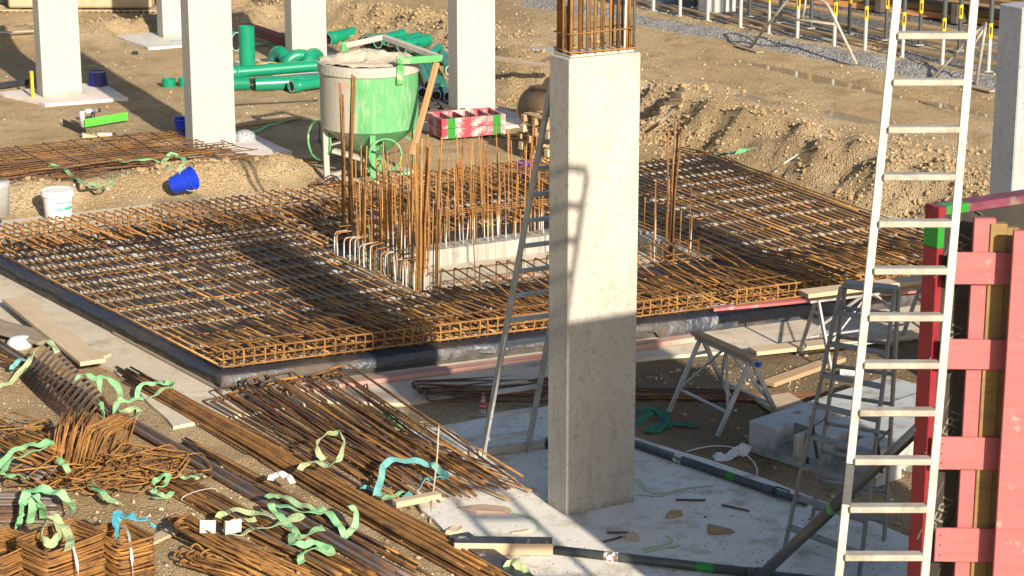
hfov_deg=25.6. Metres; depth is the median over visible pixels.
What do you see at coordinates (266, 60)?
footing pad
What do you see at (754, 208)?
spacer strip
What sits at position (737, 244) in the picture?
spacer strip
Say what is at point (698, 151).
rebar bundle
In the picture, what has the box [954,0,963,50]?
shoring prop
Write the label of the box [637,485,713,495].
spray mark
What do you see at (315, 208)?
spacer strip
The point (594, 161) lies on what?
concrete column
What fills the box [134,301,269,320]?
spacer strip
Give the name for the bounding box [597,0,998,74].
gravel bed
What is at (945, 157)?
rubble
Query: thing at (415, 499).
board
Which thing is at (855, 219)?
spacer strip
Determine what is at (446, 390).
rebar bundle
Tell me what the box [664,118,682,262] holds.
starter bar cluster
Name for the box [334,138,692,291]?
starter cage
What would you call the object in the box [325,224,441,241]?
spacer strip
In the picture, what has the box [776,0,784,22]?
shoring prop
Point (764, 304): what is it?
board
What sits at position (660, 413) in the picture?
lifting sling
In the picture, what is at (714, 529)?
wooden wedge
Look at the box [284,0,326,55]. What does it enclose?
concrete column
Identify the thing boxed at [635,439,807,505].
push pull prop
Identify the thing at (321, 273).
spacer strip
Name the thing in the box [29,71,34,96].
yellow post
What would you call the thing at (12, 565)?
stirrup stack
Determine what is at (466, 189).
spacer strip
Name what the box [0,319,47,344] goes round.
board
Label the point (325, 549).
lifting sling
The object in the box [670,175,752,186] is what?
spacer strip
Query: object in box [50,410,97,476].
stirrup stack
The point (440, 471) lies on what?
lifting sling
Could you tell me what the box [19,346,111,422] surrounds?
rebar basket
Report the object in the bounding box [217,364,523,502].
rebar bundle
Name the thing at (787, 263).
spacer strip
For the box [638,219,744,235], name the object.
spacer strip
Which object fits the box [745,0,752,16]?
shoring prop
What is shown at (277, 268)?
spacer strip
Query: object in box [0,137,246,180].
mat
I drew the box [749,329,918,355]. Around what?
board
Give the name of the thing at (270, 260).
spacer strip
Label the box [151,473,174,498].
lifting sling
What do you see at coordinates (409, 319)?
spacer strip
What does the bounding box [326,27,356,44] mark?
pipe
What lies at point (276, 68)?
pipe
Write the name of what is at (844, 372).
spray can
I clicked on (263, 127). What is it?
lifting sling
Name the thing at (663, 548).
spray mark
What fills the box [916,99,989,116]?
puddle
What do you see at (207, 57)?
concrete column
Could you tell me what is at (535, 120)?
pallet
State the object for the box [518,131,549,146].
pallet
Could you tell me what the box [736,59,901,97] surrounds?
puddle
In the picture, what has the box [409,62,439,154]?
board
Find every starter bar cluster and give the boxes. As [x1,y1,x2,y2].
[339,74,355,234]
[414,134,430,292]
[425,137,442,292]
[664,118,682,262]
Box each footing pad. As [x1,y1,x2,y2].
[0,83,127,106]
[117,32,181,49]
[134,135,292,160]
[233,52,335,76]
[422,106,522,130]
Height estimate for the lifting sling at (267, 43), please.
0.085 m
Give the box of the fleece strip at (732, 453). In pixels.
[712,443,752,460]
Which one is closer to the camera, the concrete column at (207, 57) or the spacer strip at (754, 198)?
the spacer strip at (754, 198)
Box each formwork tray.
[427,107,505,128]
[427,122,505,138]
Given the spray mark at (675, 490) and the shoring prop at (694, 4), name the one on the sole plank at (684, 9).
the shoring prop at (694, 4)
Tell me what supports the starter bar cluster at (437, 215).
on the pavement
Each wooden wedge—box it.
[82,132,99,137]
[707,523,734,534]
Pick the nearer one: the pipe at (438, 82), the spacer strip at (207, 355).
the spacer strip at (207, 355)
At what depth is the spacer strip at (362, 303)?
27.25 m
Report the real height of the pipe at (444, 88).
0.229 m
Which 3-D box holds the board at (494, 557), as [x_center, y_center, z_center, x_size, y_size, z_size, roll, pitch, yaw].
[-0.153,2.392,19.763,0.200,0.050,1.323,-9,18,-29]
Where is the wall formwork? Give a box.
[907,189,1023,575]
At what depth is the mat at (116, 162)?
36.00 m
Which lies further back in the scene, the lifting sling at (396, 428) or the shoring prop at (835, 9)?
the shoring prop at (835, 9)
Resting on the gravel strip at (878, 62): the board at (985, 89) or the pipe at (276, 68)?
the board at (985, 89)
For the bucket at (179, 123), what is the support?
on the ground
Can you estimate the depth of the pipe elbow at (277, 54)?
44.53 m
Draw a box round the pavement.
[0,178,923,429]
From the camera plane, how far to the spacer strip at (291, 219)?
31.60 m
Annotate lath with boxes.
[645,107,675,133]
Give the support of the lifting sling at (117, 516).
on the stirrup stack at (132, 557)
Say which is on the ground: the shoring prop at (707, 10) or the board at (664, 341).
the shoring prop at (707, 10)
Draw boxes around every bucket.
[88,70,107,86]
[169,166,199,193]
[172,116,184,136]
[517,77,548,121]
[518,160,529,177]
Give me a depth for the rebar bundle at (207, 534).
19.89 m
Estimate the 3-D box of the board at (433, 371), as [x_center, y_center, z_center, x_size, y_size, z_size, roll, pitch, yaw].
[-1.088,0.962,25.107,3.343,0.050,0.160,-7,17,-23]
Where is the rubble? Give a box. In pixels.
[4,0,991,218]
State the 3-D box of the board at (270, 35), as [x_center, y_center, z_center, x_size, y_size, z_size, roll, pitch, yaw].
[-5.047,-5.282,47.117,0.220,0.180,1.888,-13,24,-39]
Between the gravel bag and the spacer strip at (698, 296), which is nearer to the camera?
the spacer strip at (698, 296)
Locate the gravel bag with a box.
[236,130,256,141]
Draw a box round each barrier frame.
[749,0,857,64]
[932,22,986,84]
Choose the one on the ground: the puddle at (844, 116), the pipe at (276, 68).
the puddle at (844, 116)
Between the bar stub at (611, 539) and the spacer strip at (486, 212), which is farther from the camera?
the spacer strip at (486, 212)
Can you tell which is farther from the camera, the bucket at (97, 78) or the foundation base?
the bucket at (97, 78)
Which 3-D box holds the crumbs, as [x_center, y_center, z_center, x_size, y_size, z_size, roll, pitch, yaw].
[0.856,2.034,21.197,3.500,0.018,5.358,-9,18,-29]
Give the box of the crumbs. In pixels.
[342,418,905,575]
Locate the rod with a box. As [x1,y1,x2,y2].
[207,497,338,575]
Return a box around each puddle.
[365,31,432,53]
[505,44,553,52]
[733,93,768,101]
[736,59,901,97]
[820,108,877,123]
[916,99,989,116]
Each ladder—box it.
[450,44,606,459]
[783,279,900,575]
[834,0,978,575]
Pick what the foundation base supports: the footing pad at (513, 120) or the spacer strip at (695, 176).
the spacer strip at (695, 176)
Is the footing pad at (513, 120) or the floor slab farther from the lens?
the footing pad at (513, 120)
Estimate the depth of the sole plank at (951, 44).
43.63 m
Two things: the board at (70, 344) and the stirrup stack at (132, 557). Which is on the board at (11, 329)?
the board at (70, 344)
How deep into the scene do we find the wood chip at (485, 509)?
21.02 m
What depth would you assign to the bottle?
23.69 m
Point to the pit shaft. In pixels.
(484, 248)
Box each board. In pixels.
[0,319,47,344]
[2,296,105,365]
[95,350,110,357]
[112,332,224,392]
[153,526,179,544]
[235,115,302,126]
[242,23,284,46]
[270,353,548,396]
[392,491,443,507]
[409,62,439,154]
[449,532,533,575]
[495,56,549,67]
[636,334,696,349]
[711,291,920,311]
[734,44,762,52]
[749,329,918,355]
[754,392,804,412]
[764,355,845,386]
[971,84,994,91]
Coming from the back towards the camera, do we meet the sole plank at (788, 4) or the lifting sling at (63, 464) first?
the sole plank at (788, 4)
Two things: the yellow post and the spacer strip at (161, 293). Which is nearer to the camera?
the spacer strip at (161, 293)
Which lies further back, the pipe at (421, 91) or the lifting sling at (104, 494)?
the pipe at (421, 91)
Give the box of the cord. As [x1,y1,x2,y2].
[767,153,798,173]
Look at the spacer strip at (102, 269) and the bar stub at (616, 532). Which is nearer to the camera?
the bar stub at (616, 532)
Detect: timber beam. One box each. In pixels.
[791,0,998,25]
[846,0,999,18]
[910,0,999,10]
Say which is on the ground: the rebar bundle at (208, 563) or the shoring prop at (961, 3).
the rebar bundle at (208, 563)
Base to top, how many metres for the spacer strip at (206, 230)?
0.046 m
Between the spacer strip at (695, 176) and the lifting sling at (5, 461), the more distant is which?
the spacer strip at (695, 176)
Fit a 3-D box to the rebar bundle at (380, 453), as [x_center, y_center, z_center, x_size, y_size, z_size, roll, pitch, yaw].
[-1.907,1.539,22.817,1.086,0.203,4.255,-8,17,-28]
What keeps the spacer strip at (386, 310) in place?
on the foundation base
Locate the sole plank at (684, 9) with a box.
[615,0,733,18]
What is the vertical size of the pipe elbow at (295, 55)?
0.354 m
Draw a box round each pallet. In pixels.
[418,100,464,116]
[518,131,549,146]
[518,139,548,156]
[519,148,548,165]
[520,122,549,138]
[521,111,549,129]
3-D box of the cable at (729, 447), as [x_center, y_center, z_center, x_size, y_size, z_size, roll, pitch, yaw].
[2.228,1.707,22.443,0.391,0.110,1.126,-10,18,-31]
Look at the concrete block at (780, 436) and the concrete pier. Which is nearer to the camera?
the concrete block at (780, 436)
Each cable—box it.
[235,100,317,105]
[686,445,757,475]
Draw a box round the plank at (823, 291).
[798,275,921,297]
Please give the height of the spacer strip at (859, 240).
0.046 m
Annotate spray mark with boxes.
[512,513,541,532]
[634,478,665,493]
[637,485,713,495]
[642,535,672,548]
[643,544,680,551]
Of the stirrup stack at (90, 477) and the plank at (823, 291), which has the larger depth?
the plank at (823, 291)
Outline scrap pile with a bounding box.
[663,87,684,104]
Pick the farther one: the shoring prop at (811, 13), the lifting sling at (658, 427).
the shoring prop at (811, 13)
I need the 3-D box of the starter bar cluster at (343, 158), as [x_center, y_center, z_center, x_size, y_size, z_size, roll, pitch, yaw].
[-2.209,-1.644,30.408,0.250,2.481,0.189,0,15,0]
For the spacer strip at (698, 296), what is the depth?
27.55 m
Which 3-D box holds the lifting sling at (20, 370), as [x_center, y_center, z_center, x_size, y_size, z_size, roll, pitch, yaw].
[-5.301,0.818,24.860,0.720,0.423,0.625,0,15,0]
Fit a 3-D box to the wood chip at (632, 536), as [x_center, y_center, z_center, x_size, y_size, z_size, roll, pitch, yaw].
[1.083,2.246,20.362,0.149,0.050,0.142,1,15,3]
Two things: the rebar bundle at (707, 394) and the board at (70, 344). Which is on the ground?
the rebar bundle at (707, 394)
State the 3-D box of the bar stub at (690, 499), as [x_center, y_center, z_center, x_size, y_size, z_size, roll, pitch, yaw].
[1.690,2.005,21.283,0.280,0.020,0.019,1,15,3]
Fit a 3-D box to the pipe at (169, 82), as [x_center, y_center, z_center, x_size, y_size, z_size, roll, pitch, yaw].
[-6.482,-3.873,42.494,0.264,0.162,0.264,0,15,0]
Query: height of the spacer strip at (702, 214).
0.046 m
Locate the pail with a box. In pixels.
[41,186,73,221]
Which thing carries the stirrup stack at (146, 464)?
on the rebar bundle at (197, 494)
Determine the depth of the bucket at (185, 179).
33.37 m
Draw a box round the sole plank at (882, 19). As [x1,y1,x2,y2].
[807,6,963,30]
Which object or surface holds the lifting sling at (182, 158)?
on the mat at (112, 159)
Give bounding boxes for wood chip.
[445,525,463,534]
[460,504,511,514]
[509,529,530,533]
[623,532,639,541]
[665,510,682,518]
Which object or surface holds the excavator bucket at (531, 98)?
on the ground
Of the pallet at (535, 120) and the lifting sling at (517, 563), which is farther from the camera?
the pallet at (535, 120)
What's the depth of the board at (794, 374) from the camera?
25.03 m
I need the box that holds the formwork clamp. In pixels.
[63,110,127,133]
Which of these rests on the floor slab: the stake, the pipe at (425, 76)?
the stake
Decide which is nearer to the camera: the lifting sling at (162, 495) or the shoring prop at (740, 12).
the lifting sling at (162, 495)
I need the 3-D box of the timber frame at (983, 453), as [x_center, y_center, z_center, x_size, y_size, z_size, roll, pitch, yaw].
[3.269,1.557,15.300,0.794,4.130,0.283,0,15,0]
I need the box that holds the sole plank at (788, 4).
[751,0,815,8]
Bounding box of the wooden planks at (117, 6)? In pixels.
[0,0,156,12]
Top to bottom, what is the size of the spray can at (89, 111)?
0.082 m
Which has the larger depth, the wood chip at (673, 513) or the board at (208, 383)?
the board at (208, 383)
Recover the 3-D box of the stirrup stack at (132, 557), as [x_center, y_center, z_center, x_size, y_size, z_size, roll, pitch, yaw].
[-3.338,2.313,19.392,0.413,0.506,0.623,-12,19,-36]
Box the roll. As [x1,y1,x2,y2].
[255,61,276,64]
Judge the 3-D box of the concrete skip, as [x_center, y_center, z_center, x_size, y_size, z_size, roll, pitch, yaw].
[-2.164,-2.710,34.610,1.654,2.110,1.719,-9,18,-28]
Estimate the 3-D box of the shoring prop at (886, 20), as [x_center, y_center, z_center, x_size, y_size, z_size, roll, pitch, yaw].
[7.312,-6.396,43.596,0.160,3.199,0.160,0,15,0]
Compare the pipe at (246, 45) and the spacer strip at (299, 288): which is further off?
the pipe at (246, 45)
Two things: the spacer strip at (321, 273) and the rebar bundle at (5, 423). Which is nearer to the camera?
the rebar bundle at (5, 423)
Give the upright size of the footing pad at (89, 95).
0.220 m
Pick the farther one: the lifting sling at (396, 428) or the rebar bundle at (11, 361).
the rebar bundle at (11, 361)
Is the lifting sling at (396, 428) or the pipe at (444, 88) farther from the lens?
the pipe at (444, 88)
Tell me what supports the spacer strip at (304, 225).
on the foundation base
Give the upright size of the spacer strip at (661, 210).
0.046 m
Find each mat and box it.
[0,130,230,175]
[0,130,257,178]
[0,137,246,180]
[0,142,219,178]
[0,154,923,368]
[7,173,85,182]
[492,132,530,144]
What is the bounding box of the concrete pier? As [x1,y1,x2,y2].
[698,0,735,12]
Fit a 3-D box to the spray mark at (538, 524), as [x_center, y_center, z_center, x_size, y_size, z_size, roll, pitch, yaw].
[0.173,2.158,20.765,0.153,0.001,0.553,-7,17,-25]
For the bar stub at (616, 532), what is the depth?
20.48 m
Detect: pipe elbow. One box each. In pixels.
[268,46,288,62]
[281,49,316,62]
[302,48,323,60]
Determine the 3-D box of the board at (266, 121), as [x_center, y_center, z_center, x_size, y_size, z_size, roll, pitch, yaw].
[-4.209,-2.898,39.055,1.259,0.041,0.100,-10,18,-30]
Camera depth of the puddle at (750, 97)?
38.64 m
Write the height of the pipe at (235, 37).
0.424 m
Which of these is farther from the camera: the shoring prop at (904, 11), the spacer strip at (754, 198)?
the shoring prop at (904, 11)
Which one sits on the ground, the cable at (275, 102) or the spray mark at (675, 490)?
the cable at (275, 102)
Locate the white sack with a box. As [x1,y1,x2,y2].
[6,334,32,350]
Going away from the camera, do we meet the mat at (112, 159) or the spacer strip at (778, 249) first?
the spacer strip at (778, 249)
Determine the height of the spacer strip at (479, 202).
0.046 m
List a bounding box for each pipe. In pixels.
[162,77,175,87]
[178,77,183,86]
[232,31,238,50]
[233,60,316,77]
[234,76,249,90]
[238,25,254,65]
[253,74,318,90]
[288,77,319,92]
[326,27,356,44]
[362,33,377,46]
[373,29,407,48]
[388,32,421,51]
[397,34,432,52]
[413,52,429,88]
[416,43,443,88]
[418,85,425,96]
[430,43,443,53]
[431,83,441,100]
[437,68,448,100]
[439,48,447,58]
[439,51,447,74]
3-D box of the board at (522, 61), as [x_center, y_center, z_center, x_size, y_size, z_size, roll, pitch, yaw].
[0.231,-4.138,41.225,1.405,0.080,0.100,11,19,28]
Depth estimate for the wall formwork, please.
15.24 m
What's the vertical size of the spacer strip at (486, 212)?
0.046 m
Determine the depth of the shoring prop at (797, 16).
43.81 m
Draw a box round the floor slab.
[378,406,908,575]
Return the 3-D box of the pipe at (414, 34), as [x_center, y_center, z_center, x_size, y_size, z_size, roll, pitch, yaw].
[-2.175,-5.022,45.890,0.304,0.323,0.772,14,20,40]
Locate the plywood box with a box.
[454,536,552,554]
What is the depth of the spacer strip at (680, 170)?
34.54 m
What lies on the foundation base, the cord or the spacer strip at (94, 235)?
the spacer strip at (94, 235)
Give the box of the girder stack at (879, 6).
[804,0,1023,23]
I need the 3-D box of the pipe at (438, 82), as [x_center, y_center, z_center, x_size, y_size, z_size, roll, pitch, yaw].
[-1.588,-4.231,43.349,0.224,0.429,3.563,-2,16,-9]
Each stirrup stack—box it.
[0,412,71,448]
[0,429,94,468]
[0,528,44,575]
[7,456,151,494]
[15,518,106,575]
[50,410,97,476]
[71,413,135,471]
[71,443,213,485]
[94,520,155,575]
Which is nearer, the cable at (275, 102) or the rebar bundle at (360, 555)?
the rebar bundle at (360, 555)
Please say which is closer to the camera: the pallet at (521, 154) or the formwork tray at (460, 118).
the pallet at (521, 154)
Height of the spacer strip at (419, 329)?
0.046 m
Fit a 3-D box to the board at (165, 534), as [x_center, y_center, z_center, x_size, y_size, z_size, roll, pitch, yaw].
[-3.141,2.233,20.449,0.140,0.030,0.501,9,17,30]
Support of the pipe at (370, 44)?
on the ground
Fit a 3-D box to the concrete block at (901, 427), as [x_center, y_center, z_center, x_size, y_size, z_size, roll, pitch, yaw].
[4.058,1.462,22.704,2.300,0.382,0.856,-14,20,-41]
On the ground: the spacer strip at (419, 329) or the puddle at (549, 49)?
the puddle at (549, 49)
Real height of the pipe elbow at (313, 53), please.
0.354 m
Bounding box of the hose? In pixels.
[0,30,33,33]
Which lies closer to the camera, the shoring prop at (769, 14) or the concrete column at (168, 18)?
the shoring prop at (769, 14)
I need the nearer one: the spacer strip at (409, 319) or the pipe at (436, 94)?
the spacer strip at (409, 319)
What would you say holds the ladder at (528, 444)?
on the floor slab
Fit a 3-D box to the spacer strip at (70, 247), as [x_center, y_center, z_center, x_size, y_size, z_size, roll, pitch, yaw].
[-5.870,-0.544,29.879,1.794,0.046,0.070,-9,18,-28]
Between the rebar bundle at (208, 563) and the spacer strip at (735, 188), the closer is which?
the rebar bundle at (208, 563)
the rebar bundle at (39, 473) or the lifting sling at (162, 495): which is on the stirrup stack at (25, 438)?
the rebar bundle at (39, 473)
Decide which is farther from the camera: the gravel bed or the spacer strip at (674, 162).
the gravel bed
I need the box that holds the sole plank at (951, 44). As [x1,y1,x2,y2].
[912,39,997,54]
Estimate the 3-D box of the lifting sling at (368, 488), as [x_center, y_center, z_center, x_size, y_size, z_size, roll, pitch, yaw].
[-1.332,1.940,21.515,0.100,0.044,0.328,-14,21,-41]
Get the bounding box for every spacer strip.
[3,232,122,248]
[4,238,134,256]
[18,245,148,262]
[31,251,161,269]
[46,259,177,278]
[62,267,195,287]
[80,274,213,293]
[95,283,228,303]
[116,292,250,311]
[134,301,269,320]
[137,216,256,231]
[145,222,267,238]
[149,310,286,329]
[160,227,282,244]
[175,233,298,251]
[187,329,322,348]
[189,240,312,258]
[202,339,341,358]
[211,250,335,267]
[217,347,354,366]
[226,257,348,276]
[246,266,371,284]
[262,275,389,293]
[270,199,381,215]
[280,284,407,303]
[283,206,397,221]
[298,212,406,228]
[301,293,429,310]
[311,219,415,234]
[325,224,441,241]
[328,301,445,317]
[348,310,467,326]
[354,321,485,338]
[370,329,502,347]
[401,184,503,198]
[414,190,515,204]
[430,196,525,209]
[441,204,547,217]
[454,211,548,225]
[637,289,756,304]
[638,195,684,202]
[638,203,706,214]
[638,211,721,223]
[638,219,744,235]
[639,164,718,175]
[640,158,701,166]
[653,169,732,180]
[655,296,774,312]
[656,228,764,243]
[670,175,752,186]
[682,236,791,252]
[692,183,773,195]
[699,245,808,259]
[715,192,793,203]
[724,256,835,271]
[734,200,815,211]
[747,262,852,277]
[753,208,836,219]
[782,217,861,228]
[803,227,880,237]
[821,233,905,245]
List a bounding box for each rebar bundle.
[0,340,410,575]
[0,355,41,376]
[0,419,19,435]
[0,452,61,480]
[0,491,64,523]
[116,366,510,575]
[148,471,375,575]
[168,513,314,575]
[173,543,263,575]
[181,437,431,575]
[203,371,467,499]
[206,153,347,162]
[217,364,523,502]
[310,174,360,193]
[335,426,532,500]
[412,375,547,403]
[635,387,835,401]
[678,147,781,178]
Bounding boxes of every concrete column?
[32,0,81,96]
[156,0,181,37]
[180,0,235,148]
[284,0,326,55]
[448,0,494,109]
[548,0,640,515]
[989,1,1023,193]
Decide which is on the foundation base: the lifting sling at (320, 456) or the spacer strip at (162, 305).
the spacer strip at (162, 305)
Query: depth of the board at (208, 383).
25.50 m
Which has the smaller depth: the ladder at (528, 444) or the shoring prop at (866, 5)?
the ladder at (528, 444)
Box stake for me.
[429,426,439,523]
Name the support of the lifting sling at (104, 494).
on the stirrup stack at (90, 477)
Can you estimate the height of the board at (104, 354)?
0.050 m
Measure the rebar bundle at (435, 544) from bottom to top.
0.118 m
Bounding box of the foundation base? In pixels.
[0,155,922,390]
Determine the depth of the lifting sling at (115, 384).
23.67 m
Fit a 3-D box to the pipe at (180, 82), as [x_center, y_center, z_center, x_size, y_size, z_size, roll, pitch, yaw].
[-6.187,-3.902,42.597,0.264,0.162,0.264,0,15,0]
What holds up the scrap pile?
on the rubble
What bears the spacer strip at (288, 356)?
on the foundation base
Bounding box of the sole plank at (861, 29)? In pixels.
[765,12,911,39]
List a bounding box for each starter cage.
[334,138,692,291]
[355,124,537,287]
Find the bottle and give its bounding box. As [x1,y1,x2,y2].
[480,393,485,415]
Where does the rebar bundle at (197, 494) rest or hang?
on the ground
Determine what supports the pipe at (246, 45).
on the ground
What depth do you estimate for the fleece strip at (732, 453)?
22.65 m
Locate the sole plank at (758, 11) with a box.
[682,0,772,14]
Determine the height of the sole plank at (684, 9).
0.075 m
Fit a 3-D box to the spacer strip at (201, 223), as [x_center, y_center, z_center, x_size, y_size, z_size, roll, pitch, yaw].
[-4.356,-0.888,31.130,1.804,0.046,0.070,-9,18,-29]
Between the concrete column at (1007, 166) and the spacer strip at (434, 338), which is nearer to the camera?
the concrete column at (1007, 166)
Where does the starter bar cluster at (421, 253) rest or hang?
on the pavement
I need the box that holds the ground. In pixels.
[0,0,995,575]
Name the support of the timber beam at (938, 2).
on the timber beam
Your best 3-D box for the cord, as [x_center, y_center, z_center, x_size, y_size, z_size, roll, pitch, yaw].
[3.987,-1.758,33.849,0.424,0.699,1.672,-4,16,-13]
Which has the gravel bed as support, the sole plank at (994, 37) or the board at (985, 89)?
the sole plank at (994, 37)
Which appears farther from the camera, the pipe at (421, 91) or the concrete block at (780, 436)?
the pipe at (421, 91)
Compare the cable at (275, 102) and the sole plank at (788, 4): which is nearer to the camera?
the cable at (275, 102)
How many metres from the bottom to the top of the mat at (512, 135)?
0.084 m
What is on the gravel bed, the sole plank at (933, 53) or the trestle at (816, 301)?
the sole plank at (933, 53)
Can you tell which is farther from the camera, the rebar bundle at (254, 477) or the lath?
the lath
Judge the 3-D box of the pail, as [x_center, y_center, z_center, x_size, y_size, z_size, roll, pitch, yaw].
[-6.515,-1.203,32.286,0.472,0.432,0.472,0,15,0]
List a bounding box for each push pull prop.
[553,545,814,575]
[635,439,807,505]
[753,425,916,575]
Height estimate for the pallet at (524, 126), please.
0.139 m
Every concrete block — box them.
[749,376,915,466]
[807,394,915,487]
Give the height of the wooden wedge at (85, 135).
0.085 m
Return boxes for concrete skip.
[307,35,441,188]
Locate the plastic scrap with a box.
[267,471,295,483]
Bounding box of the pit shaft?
[329,227,711,294]
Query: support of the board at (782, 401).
on the ground
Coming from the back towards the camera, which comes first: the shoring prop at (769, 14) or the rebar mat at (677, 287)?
the shoring prop at (769, 14)
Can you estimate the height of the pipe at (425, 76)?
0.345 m
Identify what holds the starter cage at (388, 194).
on the pavement
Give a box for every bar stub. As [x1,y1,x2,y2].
[602,536,622,542]
[607,531,628,533]
[676,499,705,500]
[721,504,749,511]
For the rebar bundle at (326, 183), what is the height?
0.158 m
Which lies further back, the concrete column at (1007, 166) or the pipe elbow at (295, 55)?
the pipe elbow at (295, 55)
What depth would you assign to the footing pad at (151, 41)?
47.70 m
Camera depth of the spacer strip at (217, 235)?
30.52 m
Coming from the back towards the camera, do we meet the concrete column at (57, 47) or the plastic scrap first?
the concrete column at (57, 47)
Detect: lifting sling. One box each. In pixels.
[0,339,59,387]
[0,439,54,479]
[9,358,26,369]
[15,484,74,528]
[25,493,47,523]
[40,513,74,550]
[49,164,112,189]
[55,456,71,473]
[74,372,122,417]
[88,481,123,505]
[104,406,142,424]
[112,510,155,540]
[117,152,186,171]
[122,397,143,402]
[135,379,175,398]
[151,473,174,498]
[179,474,198,479]
[215,507,305,536]
[250,119,300,132]
[255,42,277,46]
[264,493,326,539]
[288,533,334,563]
[297,430,344,470]
[325,504,358,538]
[360,485,383,496]
[373,457,448,497]
[380,411,402,431]
[381,490,404,499]
[503,558,531,573]
[635,410,702,432]
[636,407,672,427]
[708,148,758,156]
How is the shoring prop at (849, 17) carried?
on the sole plank at (789, 28)
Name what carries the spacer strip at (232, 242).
on the foundation base
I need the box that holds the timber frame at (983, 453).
[934,217,1023,575]
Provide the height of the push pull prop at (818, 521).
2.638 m
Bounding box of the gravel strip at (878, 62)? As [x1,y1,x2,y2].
[519,0,995,89]
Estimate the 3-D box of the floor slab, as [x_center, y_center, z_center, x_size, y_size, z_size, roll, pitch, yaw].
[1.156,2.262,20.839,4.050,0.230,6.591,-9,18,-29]
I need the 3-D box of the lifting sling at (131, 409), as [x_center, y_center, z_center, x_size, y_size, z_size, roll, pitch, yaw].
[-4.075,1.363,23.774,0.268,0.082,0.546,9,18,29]
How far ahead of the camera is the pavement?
26.51 m
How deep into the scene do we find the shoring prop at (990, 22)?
40.35 m
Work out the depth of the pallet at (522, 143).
36.22 m
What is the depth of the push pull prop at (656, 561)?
19.70 m
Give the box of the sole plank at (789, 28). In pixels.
[726,16,881,45]
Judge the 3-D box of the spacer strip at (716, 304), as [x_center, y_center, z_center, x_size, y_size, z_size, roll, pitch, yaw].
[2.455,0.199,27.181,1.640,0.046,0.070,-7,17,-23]
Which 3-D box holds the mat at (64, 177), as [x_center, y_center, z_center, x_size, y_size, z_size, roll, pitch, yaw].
[-7.771,-1.535,33.352,2.810,0.369,1.005,-7,17,-23]
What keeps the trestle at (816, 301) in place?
on the ground
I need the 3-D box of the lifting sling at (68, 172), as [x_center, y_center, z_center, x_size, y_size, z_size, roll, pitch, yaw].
[-6.554,-1.674,33.689,0.417,0.233,2.320,-9,18,-30]
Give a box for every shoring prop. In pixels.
[650,0,656,11]
[677,0,681,16]
[691,0,697,7]
[706,0,711,21]
[738,0,744,27]
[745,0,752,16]
[766,0,772,33]
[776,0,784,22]
[795,0,800,37]
[807,0,814,28]
[832,0,837,46]
[844,0,853,34]
[863,0,868,50]
[881,0,889,40]
[900,0,906,58]
[915,0,923,45]
[937,0,947,64]
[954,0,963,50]
[983,0,994,71]
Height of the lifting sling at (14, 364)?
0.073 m
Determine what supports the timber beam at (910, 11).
on the gravel bed
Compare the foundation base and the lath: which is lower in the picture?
the foundation base
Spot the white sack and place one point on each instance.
(18, 342)
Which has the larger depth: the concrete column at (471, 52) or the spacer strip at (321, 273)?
the concrete column at (471, 52)
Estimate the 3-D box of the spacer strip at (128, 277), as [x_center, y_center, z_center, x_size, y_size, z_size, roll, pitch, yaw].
[-4.821,-0.138,28.405,1.744,0.046,0.070,-8,17,-27]
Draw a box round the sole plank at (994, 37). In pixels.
[965,30,997,40]
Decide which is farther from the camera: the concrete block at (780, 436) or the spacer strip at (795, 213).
the spacer strip at (795, 213)
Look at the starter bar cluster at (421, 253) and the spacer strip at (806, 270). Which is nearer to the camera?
the starter bar cluster at (421, 253)
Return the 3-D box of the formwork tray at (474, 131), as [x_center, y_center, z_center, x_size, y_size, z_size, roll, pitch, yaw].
[-0.777,-2.711,38.126,1.160,0.168,0.713,-6,17,-22]
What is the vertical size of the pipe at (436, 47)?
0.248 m
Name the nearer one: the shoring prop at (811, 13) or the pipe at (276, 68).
the pipe at (276, 68)
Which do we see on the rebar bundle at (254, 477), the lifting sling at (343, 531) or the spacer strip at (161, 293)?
the lifting sling at (343, 531)
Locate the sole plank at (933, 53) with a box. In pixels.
[873,42,996,67]
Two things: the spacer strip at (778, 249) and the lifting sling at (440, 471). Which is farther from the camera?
the spacer strip at (778, 249)
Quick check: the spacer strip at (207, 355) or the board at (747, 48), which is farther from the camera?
the board at (747, 48)
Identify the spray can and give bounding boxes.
[84,108,100,113]
[97,132,115,136]
[840,369,854,375]
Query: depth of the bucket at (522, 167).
34.27 m
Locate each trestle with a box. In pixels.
[667,330,777,436]
[797,285,920,370]
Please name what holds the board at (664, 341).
on the pavement
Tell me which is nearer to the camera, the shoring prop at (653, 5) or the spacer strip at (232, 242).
the spacer strip at (232, 242)
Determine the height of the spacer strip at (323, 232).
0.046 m
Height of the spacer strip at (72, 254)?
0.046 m
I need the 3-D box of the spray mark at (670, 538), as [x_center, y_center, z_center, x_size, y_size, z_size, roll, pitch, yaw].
[1.332,2.299,20.250,0.140,0.001,0.414,11,19,35]
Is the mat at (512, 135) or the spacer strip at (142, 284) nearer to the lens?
the spacer strip at (142, 284)
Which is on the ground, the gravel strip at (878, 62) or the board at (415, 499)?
the gravel strip at (878, 62)
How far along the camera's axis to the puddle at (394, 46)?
45.63 m
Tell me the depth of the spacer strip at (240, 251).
29.72 m

